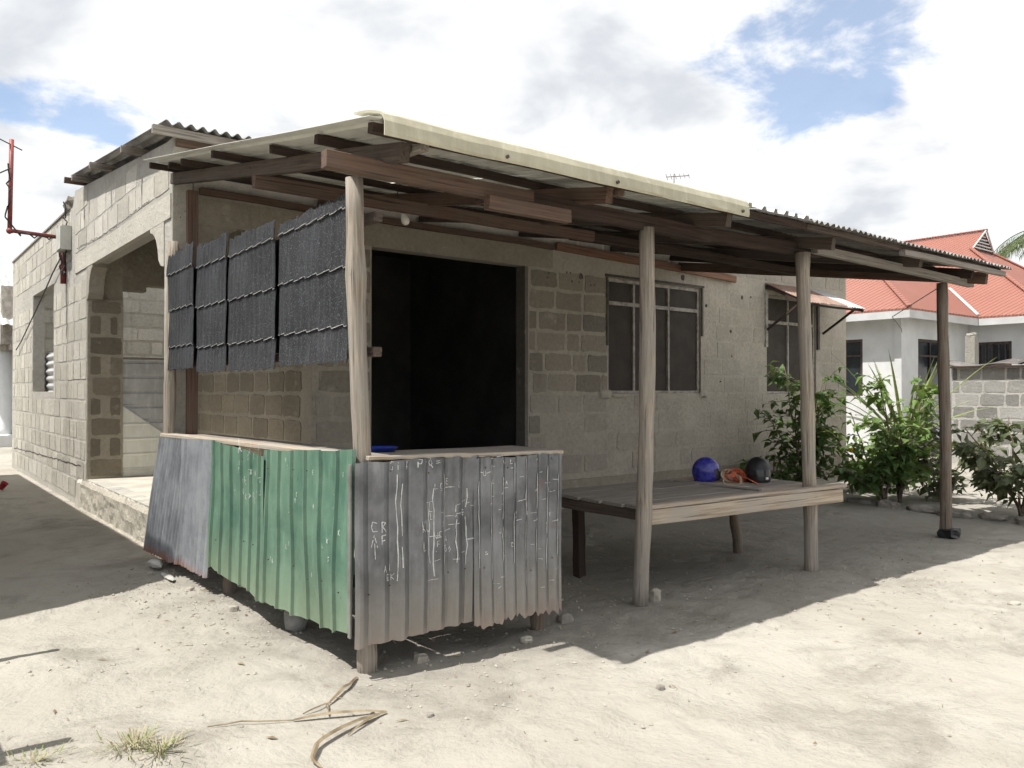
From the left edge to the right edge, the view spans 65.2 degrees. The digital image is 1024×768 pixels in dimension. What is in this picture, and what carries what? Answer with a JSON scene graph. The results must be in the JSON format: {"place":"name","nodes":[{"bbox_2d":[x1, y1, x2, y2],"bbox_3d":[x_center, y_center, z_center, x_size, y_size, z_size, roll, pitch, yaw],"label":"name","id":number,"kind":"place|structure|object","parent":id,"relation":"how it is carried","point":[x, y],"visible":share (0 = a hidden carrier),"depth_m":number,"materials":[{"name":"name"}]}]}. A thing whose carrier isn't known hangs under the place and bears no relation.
{"place":"outdoors","nodes":[
{"label":"outdoors","id":0,"kind":"place"},
{"bbox_2d":[0,481,7,489],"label":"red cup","id":1,"kind":"object","parent":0,"point":[3,484],"visible":1,"depth_m":11.70,"materials":[{"name":"plastic"}]},
{"bbox_2d":[0,447,1023,767],"bbox_3d":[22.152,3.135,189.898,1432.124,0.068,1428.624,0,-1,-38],"label":"ground","id":2,"kind":"structure","parent":0,"point":[52,545],"depth_m":4.35,"materials":[{"name":"beige sand"}]},
{"bbox_2d":[0,275,12,446],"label":"porch house","id":3,"kind":"structure","parent":2,"relation":"on","point":[6,330],"depth_m":21.46,"materials":[{"name":"white paint"}]},
{"bbox_2d":[2,740,86,767],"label":"grass tuft","id":4,"kind":"object","parent":2,"relation":"on","point":[35,759],"visible":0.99,"depth_m":3.19,"materials":[{"name":"beige plant"}]},
{"bbox_2d":[81,720,190,759],"bbox_3d":[-1.540,1.464,3.282,0.428,0.061,0.381,0,-1,-14],"label":"grass tuft","id":5,"kind":"object","parent":2,"relation":"on","point":[135,738],"visible":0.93,"depth_m":3.31,"materials":[{"name":"beige plant"}]},
{"bbox_2d":[147,559,162,567],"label":"stone","id":6,"kind":"object","parent":2,"relation":"on","point":[154,563],"visible":1,"depth_m":6.52,"materials":[{"name":"grey stone"}]},
{"bbox_2d":[112,728,201,766],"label":"grass tuft","id":7,"kind":"object","parent":2,"relation":"on","point":[156,749],"visible":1,"depth_m":3.23,"materials":[{"name":"beige plant"}]},
{"bbox_2d":[161,573,174,580],"bbox_3d":[-2.674,1.500,6.226,0.062,0.025,0.334,0,-1,-38],"label":"plastic scrap","id":8,"kind":"object","parent":2,"relation":"on","point":[168,576],"visible":1,"depth_m":6.19,"materials":[{"name":"white plastic"}]},
{"bbox_2d":[186,586,194,590],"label":"stone","id":9,"kind":"object","parent":2,"relation":"on","point":[191,588],"visible":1,"depth_m":5.83,"materials":[{"name":"beige stone"}]},
{"bbox_2d":[228,605,238,611],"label":"stone","id":10,"kind":"object","parent":2,"relation":"on","point":[233,608],"visible":0.91,"depth_m":5.29,"materials":[{"name":"beige stone"}]},
{"bbox_2d":[284,610,307,631],"bbox_3d":[-1.328,1.434,4.935,0.152,0.212,0.134,0,-1,-15],"label":"stone","id":11,"kind":"object","parent":2,"relation":"on","point":[293,623],"visible":0.57,"depth_m":4.88,"materials":[{"name":"grey stone"}]},
{"bbox_2d":[208,710,386,767],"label":"dry palm leaf","id":12,"kind":"object","parent":2,"relation":"on","point":[322,738],"visible":1,"depth_m":3.47,"materials":[{"name":"beige plant"}]},
{"bbox_2d":[303,676,357,713],"bbox_3d":[-0.817,1.471,3.817,0.130,0.042,0.510,0,-1,13],"label":"dry palm leaf","id":13,"kind":"object","parent":2,"relation":"on","point":[341,689],"visible":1,"depth_m":3.76,"materials":[{"name":"beige plant"}]},
{"bbox_2d":[143,433,563,649],"bbox_3d":[-1.419,0.970,5.895,1.497,1.246,3.828,0,-1,-38],"label":"counter","id":14,"kind":"object","parent":2,"relation":"on","point":[445,537],"visible":0.98,"depth_m":4.54,"materials":[{"name":"grey metal"}]},
{"bbox_2d":[371,446,397,451],"bbox_3d":[-0.745,0.371,4.575,0.192,0.024,0.192,0,-1,-38],"label":"blue basin","id":15,"kind":"object","parent":14,"relation":"on","point":[383,448],"visible":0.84,"depth_m":4.52,"materials":[{"name":"plastic"}]},
{"bbox_2d":[413,653,428,663],"bbox_3d":[-0.491,1.492,4.342,0.084,0.062,0.074,0,-1,-38],"label":"stone","id":16,"kind":"object","parent":2,"relation":"on","point":[419,658],"visible":0.89,"depth_m":4.32,"materials":[{"name":"grey stone"}]},
{"bbox_2d":[426,712,433,717],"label":"stone","id":17,"kind":"object","parent":2,"relation":"on","point":[429,714],"visible":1,"depth_m":3.58,"materials":[{"name":"stone"}]},
{"bbox_2d":[12,119,864,559],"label":"block house","id":18,"kind":"structure","parent":2,"relation":"on","point":[486,343],"depth_m":10.64,"materials":[{"name":"concrete"}]},
{"bbox_2d":[0,139,65,283],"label":"conduit pipe","id":19,"kind":"object","parent":18,"relation":"attached to","point":[9,230],"visible":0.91,"depth_m":10.61,"materials":[{"name":"metal"}]},
{"bbox_2d":[0,163,67,349],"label":"service cable","id":20,"kind":"object","parent":19,"relation":"attached to","point":[59,260],"visible":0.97,"depth_m":10.75,"materials":[{"name":"rubber"}]},
{"bbox_2d":[44,352,53,391],"bbox_3d":[-7.525,0.550,13.108,0.105,2.150,1.300,0,-1,-38],"label":"louvred window vent","id":21,"kind":"object","parent":18,"relation":"part of","point":[49,359],"visible":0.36,"depth_m":13.24,"materials":[{"name":"white metal"}]},
{"bbox_2d":[56,225,71,252],"bbox_3d":[-6.020,-1.946,10.749,0.132,0.320,0.340,0,-1,-38],"label":"meter box","id":22,"kind":"object","parent":18,"relation":"attached to","point":[63,238],"visible":1,"depth_m":10.63,"materials":[{"name":"paint"}]},
{"bbox_2d":[123,357,163,475],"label":"wall","id":23,"kind":"structure","parent":18,"relation":"on","point":[143,382],"depth_m":10.28,"materials":[{"name":"grey concrete"}]},
{"bbox_2d":[600,274,708,398],"bbox_3d":[1.969,-0.608,10.968,2.203,1.620,0.124,0,-1,-38],"label":"window","id":24,"kind":"structure","parent":18,"relation":"in","point":[676,307],"depth_m":11.07,"materials":[{"name":"grey glass"}]},
{"bbox_2d":[764,292,819,392],"bbox_3d":[4.533,-0.637,13.010,1.540,1.577,0.110,0,-1,-38],"label":"window","id":25,"kind":"structure","parent":18,"relation":"in","point":[781,341],"depth_m":12.93,"materials":[{"name":"grey glass"}]},
{"bbox_2d":[6,509,1014,749],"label":"leaf litter","id":26,"kind":"object","parent":2,"relation":"on","point":[54,711],"visible":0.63,"depth_m":4.84,"materials":[{"name":"brown plant"}]},
{"bbox_2d":[1,511,1023,767],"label":"pebbles","id":27,"kind":"object","parent":2,"relation":"on","point":[477,635],"visible":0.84,"depth_m":4.91,"materials":[{"name":"stone"}]},
{"bbox_2d":[520,635,532,643],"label":"stone","id":28,"kind":"object","parent":2,"relation":"on","point":[526,639],"visible":1,"depth_m":4.65,"materials":[{"name":"grey stone"}]},
{"bbox_2d":[556,613,573,623],"bbox_3d":[0.333,1.491,5.073,0.105,0.081,0.083,0,-1,-38],"label":"stone","id":29,"kind":"object","parent":2,"relation":"on","point":[562,618],"visible":0.69,"depth_m":5.05,"materials":[{"name":"stone"}]},
{"bbox_2d":[144,110,1011,673],"bbox_3d":[1.332,-0.145,7.771,8.368,3.548,4.152,0,-1,-38],"label":"lean to porch","id":30,"kind":"object","parent":2,"relation":"on","point":[394,162],"visible":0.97,"depth_m":5.65,"materials":[{"name":"brown wood"}]},
{"bbox_2d":[166,193,382,372],"bbox_3d":[-1.835,-0.606,5.512,0.131,1.045,3.598,0,-1,-38],"label":"tile screen","id":31,"kind":"object","parent":30,"relation":"attached to","point":[259,306],"visible":0.99,"depth_m":5.10,"materials":[{"name":"metal"}]},
{"bbox_2d":[397,188,409,224],"bbox_3d":[-0.843,-1.383,6.247,0.091,0.286,0.068,0,-1,-38],"label":"light bulb","id":32,"kind":"object","parent":30,"relation":"hanging from","point":[405,220],"visible":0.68,"depth_m":6.23,"materials":[{"name":"white glass"}]},
{"bbox_2d":[648,588,660,601],"bbox_3d":[0.999,1.492,5.602,0.090,0.127,0.085,0,-1,-38],"label":"stone","id":33,"kind":"object","parent":2,"relation":"on","point":[654,594],"visible":0.66,"depth_m":5.57,"materials":[{"name":"grey stone"}]},
{"bbox_2d":[656,684,664,690],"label":"stone","id":34,"kind":"object","parent":2,"relation":"on","point":[660,687],"visible":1,"depth_m":3.89,"materials":[{"name":"stone"}]},
{"bbox_2d":[666,173,689,182],"bbox_3d":[4.571,-2.047,22.090,0.638,7.603,0.319,0,-1,-3],"label":"tv aerial","id":35,"kind":"object","parent":2,"relation":"on","point":[677,176],"visible":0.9,"depth_m":22.09,"materials":[{"name":"metal"}]},
{"bbox_2d":[561,474,846,578],"bbox_3d":[1.475,1.193,6.521,2.176,0.758,1.289,0,-1,-31],"label":"plank table","id":36,"kind":"object","parent":2,"relation":"on","point":[681,499],"visible":0.88,"depth_m":6.22,"materials":[{"name":"brown wood"}]},
{"bbox_2d":[692,457,720,481],"bbox_3d":[1.695,0.755,6.971,0.229,0.237,0.242,0,-1,-38],"label":"helmet","id":37,"kind":"object","parent":36,"relation":"on","point":[705,469],"visible":0.98,"depth_m":6.89,"materials":[{"name":"blue plastic"}]},
{"bbox_2d":[720,468,761,486],"bbox_3d":[1.950,0.786,6.752,0.374,0.126,0.431,0,-1,10],"label":"strap bundle","id":38,"kind":"object","parent":36,"relation":"on","point":[734,472],"visible":0.99,"depth_m":6.86,"materials":[{"name":"orange fabric"}]},
{"bbox_2d":[745,457,771,482],"bbox_3d":[2.116,0.735,6.870,0.228,0.224,0.245,0,-1,-38],"label":"helmet","id":39,"kind":"object","parent":36,"relation":"on","point":[758,470],"visible":0.98,"depth_m":6.78,"materials":[{"name":"black plastic"}]},
{"bbox_2d":[737,454,798,480],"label":"shrub","id":40,"kind":"object","parent":2,"relation":"on","point":[784,474],"visible":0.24,"depth_m":11.07,"materials":[{"name":"green plant"}]},
{"bbox_2d":[752,360,848,481],"bbox_3d":[4.143,0.612,11.389,1.449,1.909,1.486,0,-1,-38],"label":"shrub","id":41,"kind":"object","parent":2,"relation":"on","point":[821,399],"visible":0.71,"depth_m":11.28,"materials":[{"name":"green plant"}]},
{"bbox_2d":[846,497,870,503],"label":"edging stone","id":42,"kind":"object","parent":2,"relation":"on","point":[858,500],"visible":0.62,"depth_m":10.34,"materials":[{"name":"stone"}]},
{"bbox_2d":[821,398,907,487],"bbox_3d":[5.231,0.935,11.644,1.389,1.452,1.280,0,-1,-9],"label":"shrub","id":43,"kind":"object","parent":2,"relation":"on","point":[858,450],"visible":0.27,"depth_m":11.54,"materials":[{"name":"green plant"}]},
{"bbox_2d":[825,441,917,499],"bbox_3d":[4.665,1.145,10.428,1.108,0.839,1.126,0,-1,12],"label":"shrub","id":44,"kind":"object","parent":2,"relation":"on","point":[859,480],"visible":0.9,"depth_m":10.14,"materials":[{"name":"green plant"}]},
{"bbox_2d":[876,499,900,508],"bbox_3d":[4.707,1.526,10.024,0.158,0.162,0.293,0,-1,-38],"label":"edging stone","id":45,"kind":"object","parent":2,"relation":"on","point":[886,503],"visible":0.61,"depth_m":9.97,"materials":[{"name":"stone"}]},
{"bbox_2d":[850,372,951,502],"bbox_3d":[5.019,0.697,10.413,1.195,1.718,1.221,0,-1,-38],"label":"shrub","id":46,"kind":"object","parent":2,"relation":"on","point":[891,442],"visible":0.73,"depth_m":10.36,"materials":[{"name":"green plant"}]},
{"bbox_2d":[820,350,993,480],"bbox_3d":[6.407,0.426,13.014,2.597,2.396,2.994,0,-1,23],"label":"spiky plant","id":47,"kind":"object","parent":2,"relation":"on","point":[897,399],"visible":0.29,"depth_m":12.79,"materials":[{"name":"green plant"}]},
{"bbox_2d":[906,504,936,513],"bbox_3d":[5.019,1.525,9.770,0.205,0.112,0.388,0,-1,-38],"label":"edging stone","id":48,"kind":"object","parent":2,"relation":"on","point":[925,508],"visible":0.83,"depth_m":9.71,"materials":[{"name":"stone"}]},
{"bbox_2d":[846,229,1023,456],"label":"white house","id":49,"kind":"structure","parent":2,"relation":"on","point":[990,313],"depth_m":18.16,"materials":[{"name":"white paint"}]},
{"bbox_2d":[846,339,862,395],"bbox_3d":[7.510,-0.363,18.397,0.080,1.270,1.200,0,-1,-38],"label":"window","id":50,"kind":"structure","parent":49,"relation":"in","point":[854,348],"depth_m":18.11,"materials":[{"name":"black glass"}]},
{"bbox_2d":[892,289,935,331],"bbox_3d":[6.339,-1.076,12.919,0.479,0.151,9.379,0,-1,23],"label":"clothes wire","id":51,"kind":"object","parent":49,"relation":"attached to","point":[910,305],"visible":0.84,"depth_m":10.92,"materials":[{"name":"metal"}]},
{"bbox_2d":[918,339,937,390],"bbox_3d":[9.462,-0.415,18.171,1.300,1.170,0.080,0,-1,-38],"label":"window","id":52,"kind":"structure","parent":49,"relation":"in","point":[927,349],"depth_m":18.11,"materials":[{"name":"black glass"}]},
{"bbox_2d":[979,341,1011,365],"bbox_3d":[11.377,-0.708,18.946,0.080,0.570,0.850,0,-1,-38],"label":"window","id":53,"kind":"structure","parent":49,"relation":"in","point":[988,351],"depth_m":18.90,"materials":[{"name":"black glass"}]},
{"bbox_2d":[899,422,987,501],"bbox_3d":[5.773,1.027,10.817,1.267,1.084,1.213,0,-1,16],"label":"shrub","id":54,"kind":"object","parent":2,"relation":"on","point":[934,486],"visible":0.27,"depth_m":10.64,"materials":[{"name":"green plant"}]},
{"bbox_2d":[935,508,972,518],"bbox_3d":[5.192,1.523,9.413,0.171,0.128,0.404,0,-1,-38],"label":"edging stone","id":55,"kind":"object","parent":2,"relation":"on","point":[961,513],"visible":0.56,"depth_m":9.30,"materials":[{"name":"stone"}]},
{"bbox_2d":[965,332,978,363],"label":"rough pillar","id":56,"kind":"structure","parent":2,"relation":"on","point":[971,347],"depth_m":17.39,"materials":[{"name":"beige concrete"}]},
{"bbox_2d":[951,367,1023,465],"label":"block fence","id":57,"kind":"object","parent":2,"relation":"on","point":[999,391],"visible":0.66,"depth_m":15.71,"materials":[{"name":"concrete"}]},
{"bbox_2d":[950,358,1023,367],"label":"scrap roofing","id":58,"kind":"object","parent":57,"relation":"on","point":[956,364],"visible":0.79,"depth_m":15.69,"materials":[{"name":"grey metal"}]},
{"bbox_2d":[951,417,1023,515],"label":"shrub","id":59,"kind":"object","parent":2,"relation":"on","point":[988,478],"visible":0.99,"depth_m":9.35,"materials":[{"name":"green plant"}]},
{"bbox_2d":[978,512,1008,520],"bbox_3d":[5.515,1.520,9.182,0.168,0.095,0.311,0,-1,-38],"label":"edging stone","id":60,"kind":"object","parent":2,"relation":"on","point":[990,516],"visible":1,"depth_m":9.12,"materials":[{"name":"stone"}]},
{"bbox_2d":[994,231,1023,259],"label":"palm tree","id":61,"kind":"object","parent":2,"relation":"on","point":[1004,252],"visible":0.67,"depth_m":27.91,"materials":[{"name":"green plant"}]},
{"bbox_2d":[1007,600,1019,604],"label":"stone","id":62,"kind":"object","parent":2,"relation":"on","point":[1013,602],"visible":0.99,"depth_m":5.41,"materials":[{"name":"beige stone"}]},
{"bbox_2d":[1014,516,1023,524],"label":"edging stone","id":63,"kind":"object","parent":2,"relation":"on","point":[1019,520],"visible":1,"depth_m":8.88,"materials":[{"name":"stone"}]},
{"bbox_2d":[0,0,1023,275],"label":"sky","id":64,"kind":"structure","parent":0,"point":[903,120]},
{"bbox_2d":[931,391,951,437],"bbox_3d":[9.682,0.892,17.802,1.300,1.451,0.388,0,-1,-38],"label":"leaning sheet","id":65,"kind":"object","parent":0,"point":[936,411],"visible":0.06,"depth_m":17.67,"materials":[{"name":"grey metal"}]}
]}

